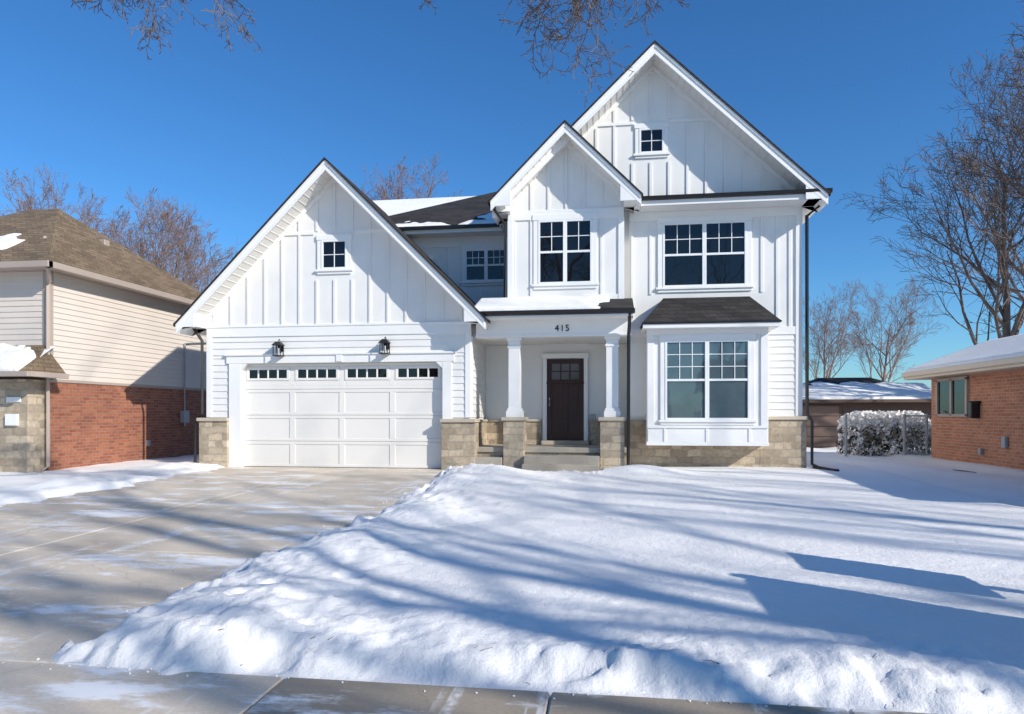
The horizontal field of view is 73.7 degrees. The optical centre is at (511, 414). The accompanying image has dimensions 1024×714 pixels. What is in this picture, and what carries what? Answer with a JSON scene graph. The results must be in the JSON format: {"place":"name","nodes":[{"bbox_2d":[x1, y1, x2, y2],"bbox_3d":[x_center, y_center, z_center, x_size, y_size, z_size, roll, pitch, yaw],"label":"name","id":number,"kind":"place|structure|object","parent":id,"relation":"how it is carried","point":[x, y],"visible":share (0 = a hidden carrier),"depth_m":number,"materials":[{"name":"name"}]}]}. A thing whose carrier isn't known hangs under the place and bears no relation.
{"place":"outdoors","nodes":[
{"label":"outdoors","id":0,"kind":"place"},
{"bbox_2d":[0,233,24,249],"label":"roof snow","id":1,"kind":"structure","parent":0,"point":[8,241],"depth_m":16.05,"materials":[{"name":"white snow"}]},
{"bbox_2d":[0,661,283,713],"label":"driveway apron","id":2,"kind":"object","parent":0,"point":[32,688],"visible":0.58,"depth_m":3.67,"materials":[{"name":"concrete"}]},
{"bbox_2d":[0,467,442,665],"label":"driveway","id":3,"kind":"structure","parent":0,"point":[75,568],"depth_m":7.96,"materials":[{"name":"concrete"}]},
{"bbox_2d":[71,0,689,101],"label":"overhanging tree","id":4,"kind":"object","parent":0,"point":[576,13],"visible":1,"depth_m":7.80,"materials":[{"name":"brown plant"}]},
{"bbox_2d":[0,0,1023,387],"label":"sky","id":5,"kind":"structure","parent":0,"point":[847,89],"materials":[{"name":"blue"}]},
{"bbox_2d":[244,677,932,713],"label":"sidewalk","id":6,"kind":"structure","parent":0,"point":[291,695],"depth_m":3.50,"materials":[{"name":"concrete"}]},
{"bbox_2d":[3,484,938,713],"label":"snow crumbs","id":7,"kind":"object","parent":6,"relation":"on","point":[276,675],"visible":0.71,"depth_m":3.85,"materials":[{"name":"white snow"}]},
{"bbox_2d":[802,377,930,447],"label":"detached garage","id":8,"kind":"structure","parent":0,"point":[832,401],"depth_m":25.65,"materials":[{"name":"brown paint"}]},
{"bbox_2d":[802,406,838,446],"bbox_3d":[11.591,0.450,25.704,1.350,1.540,0.020,0,0,8],"label":"overhead door","id":9,"kind":"structure","parent":8,"relation":"in","point":[821,415],"depth_m":25.68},
{"bbox_3d":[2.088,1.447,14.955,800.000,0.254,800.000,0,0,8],"label":"ground","id":10,"kind":"structure","parent":0,"visible":0},
{"bbox_2d":[0,379,45,472],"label":"entry stone","id":11,"kind":"object","parent":10,"relation":"on","point":[23,447],"visible":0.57,"depth_m":14.64,"materials":[{"name":"beige stone"}]},
{"bbox_2d":[5,397,20,425],"bbox_3d":[-10.660,-0.070,14.584,0.350,0.620,0.059,0,0,8],"label":"canopy lamp and box","id":12,"kind":"object","parent":11,"relation":"attached to","point":[11,419],"visible":1,"depth_m":14.57,"materials":[{"name":"white plastic"}]},
{"bbox_2d":[2,168,127,245],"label":"bare tree","id":13,"kind":"object","parent":10,"relation":"on","point":[88,216],"visible":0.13,"depth_m":44.65,"materials":[{"name":"brown plant"}]},
{"bbox_2d":[0,162,145,254],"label":"bare tree","id":14,"kind":"object","parent":10,"relation":"on","point":[28,205],"visible":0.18,"depth_m":36.58,"materials":[{"name":"brown plant"}]},
{"bbox_2d":[46,382,207,470],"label":"brick walls","id":15,"kind":"structure","parent":10,"relation":"on","point":[92,424],"depth_m":17.17,"materials":[{"name":"red brick"}]},
{"bbox_2d":[0,271,206,388],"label":"siding","id":16,"kind":"object","parent":15,"relation":"on","point":[104,333],"visible":0.56,"depth_m":16.63,"materials":[{"name":"beige plastic"}]},
{"bbox_2d":[0,208,200,373],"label":"roof","id":17,"kind":"structure","parent":16,"relation":"on","point":[69,240],"depth_m":17.42,"materials":[{"name":"beige"}]},
{"bbox_2d":[0,343,54,370],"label":"canopy snow","id":18,"kind":"structure","parent":17,"relation":"on","point":[15,358],"depth_m":14.49,"materials":[{"name":"white snow"}]},
{"bbox_2d":[43,236,109,245],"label":"roof vents","id":19,"kind":"object","parent":17,"relation":"on","point":[105,242],"visible":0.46,"depth_m":18.75,"materials":[{"name":"grey metal"}]},
{"bbox_2d":[0,260,205,472],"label":"trim and gutters","id":20,"kind":"structure","parent":16,"relation":"attached to","point":[46,267],"depth_m":15.03,"materials":[{"name":"beige metal"}]},
{"bbox_2d":[146,440,150,445],"bbox_3d":[-9.736,0.765,18.272,0.060,0.150,0.100,0,0,8],"label":"outlet box","id":21,"kind":"object","parent":15,"relation":"attached to","point":[148,442],"visible":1,"depth_m":18.24,"materials":[{"name":"metal"}]},
{"bbox_2d":[180,341,205,425],"bbox_3d":[-9.406,-0.948,20.273,0.120,2.576,1.254,0,0,8],"label":"electric conduit","id":22,"kind":"object","parent":15,"relation":"attached to","point":[184,416],"visible":0.87,"depth_m":19.79,"materials":[{"name":"metal"}]},
{"bbox_2d":[81,195,237,291],"bbox_3d":[-19.883,-5.428,38.109,8.895,13.742,9.269,0,0,33],"label":"bare tree","id":23,"kind":"object","parent":10,"relation":"on","point":[163,251],"visible":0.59,"depth_m":36.78,"materials":[{"name":"brown plant"}]},
{"bbox_2d":[124,186,237,291],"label":"bare tree","id":24,"kind":"object","parent":10,"relation":"on","point":[195,234],"visible":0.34,"depth_m":43.71,"materials":[{"name":"brown plant"}]},
{"bbox_2d":[351,153,464,200],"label":"bare tree","id":25,"kind":"object","parent":10,"relation":"on","point":[386,196],"visible":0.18,"depth_m":42.17,"materials":[{"name":"brown plant"}]},
{"bbox_2d":[173,40,838,471],"bbox_3d":[0.198,-3.360,20.224,14.758,9.700,11.085,0,0,8],"label":"white farmhouse","id":26,"kind":"object","parent":10,"relation":"on","point":[611,276],"visible":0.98,"depth_m":15.56,"materials":[{"name":"paint"}]},
{"bbox_2d":[244,362,441,467],"bbox_3d":[-3.960,0.020,15.931,4.870,2.440,0.079,0,0,8],"label":"garage door","id":27,"kind":"structure","parent":26,"relation":"in","point":[390,421],"depth_m":15.90,"materials":[{"name":"paint"}]},
{"bbox_2d":[324,130,743,284],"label":"window panes","id":28,"kind":"structure","parent":26,"relation":"in","point":[720,269],"depth_m":15.53,"materials":[{"name":"black glass"}]},
{"bbox_2d":[321,127,749,419],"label":"window frames","id":29,"kind":"structure","parent":26,"relation":"in","point":[565,251],"depth_m":15.44,"materials":[{"name":"plastic"}]},
{"bbox_2d":[546,359,583,440],"bbox_3d":[1.313,-0.350,16.815,0.930,2.020,0.130,0,0,8],"label":"front door","id":30,"kind":"structure","parent":26,"relation":"in","point":[565,412],"depth_m":16.80,"materials":[{"name":"brown wood"}]},
{"bbox_2d":[667,341,746,417],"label":"bay window panes","id":31,"kind":"structure","parent":26,"relation":"in","point":[685,399],"depth_m":14.84,"materials":[{"name":"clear glass"}]},
{"bbox_2d":[0,446,1023,713],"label":"snow cover","id":32,"kind":"object","parent":10,"relation":"on","point":[890,582],"visible":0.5,"depth_m":5.25,"materials":[{"name":"white snow"}]},
{"bbox_2d":[836,410,930,456],"bbox_3d":[11.332,0.567,20.727,2.729,1.419,1.489,0,0,8],"label":"snowy hedge bush","id":33,"kind":"object","parent":32,"relation":"on","point":[858,425],"visible":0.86,"depth_m":20.39,"materials":[{"name":"white snow"}]},
{"bbox_2d":[844,414,930,455],"bbox_3d":[11.089,0.615,19.756,2.780,1.250,0.080,0,0,8],"label":"chain link fence","id":34,"kind":"object","parent":32,"relation":"on","point":[926,418],"visible":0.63,"depth_m":19.69,"materials":[{"name":"metal"}]},
{"bbox_2d":[802,280,882,378],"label":"bare tree","id":35,"kind":"object","parent":10,"relation":"on","point":[841,329],"visible":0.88,"depth_m":43.80,"materials":[{"name":"brown plant"}]},
{"bbox_2d":[834,273,950,382],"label":"bare tree","id":36,"kind":"object","parent":10,"relation":"on","point":[883,376],"visible":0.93,"depth_m":47.47,"materials":[{"name":"brown plant"}]},
{"bbox_2d":[835,34,1023,344],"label":"bare tree","id":37,"kind":"object","parent":10,"relation":"on","point":[1004,290],"visible":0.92,"depth_m":23.30,"materials":[{"name":"brown plant"}]},
{"bbox_2d":[897,1,1023,328],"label":"bare tree","id":38,"kind":"object","parent":10,"relation":"on","point":[1002,162],"visible":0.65,"depth_m":24.42,"materials":[{"name":"brown plant"}]},
{"bbox_2d":[897,44,1023,301],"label":"bare tree","id":39,"kind":"object","parent":10,"relation":"on","point":[1017,258],"visible":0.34,"depth_m":33.32,"materials":[{"name":"brown plant"}]},
{"bbox_2d":[902,334,1023,469],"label":"neighbor brick bungalow","id":40,"kind":"object","parent":10,"relation":"on","point":[977,403],"visible":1,"depth_m":16.07,"materials":[{"name":"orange brick"}]},
{"bbox_2d":[939,379,964,413],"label":"window panes","id":41,"kind":"structure","parent":40,"relation":"in","point":[958,385],"depth_m":17.23,"materials":[{"name":"teal glass"}]},
{"bbox_2d":[935,376,968,416],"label":"window frames","id":42,"kind":"structure","parent":40,"relation":"in","point":[966,378],"depth_m":17.32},
{"bbox_2d":[946,39,1023,283],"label":"bare tree","id":43,"kind":"object","parent":10,"relation":"on","point":[1010,93],"visible":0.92,"depth_m":20.65,"materials":[{"name":"brown plant"}]},
{"bbox_2d":[1002,31,1023,113],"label":"bare tree","id":44,"kind":"object","parent":10,"relation":"on","point":[1015,52],"visible":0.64,"depth_m":24.43,"materials":[{"name":"brown plant"}]}
]}

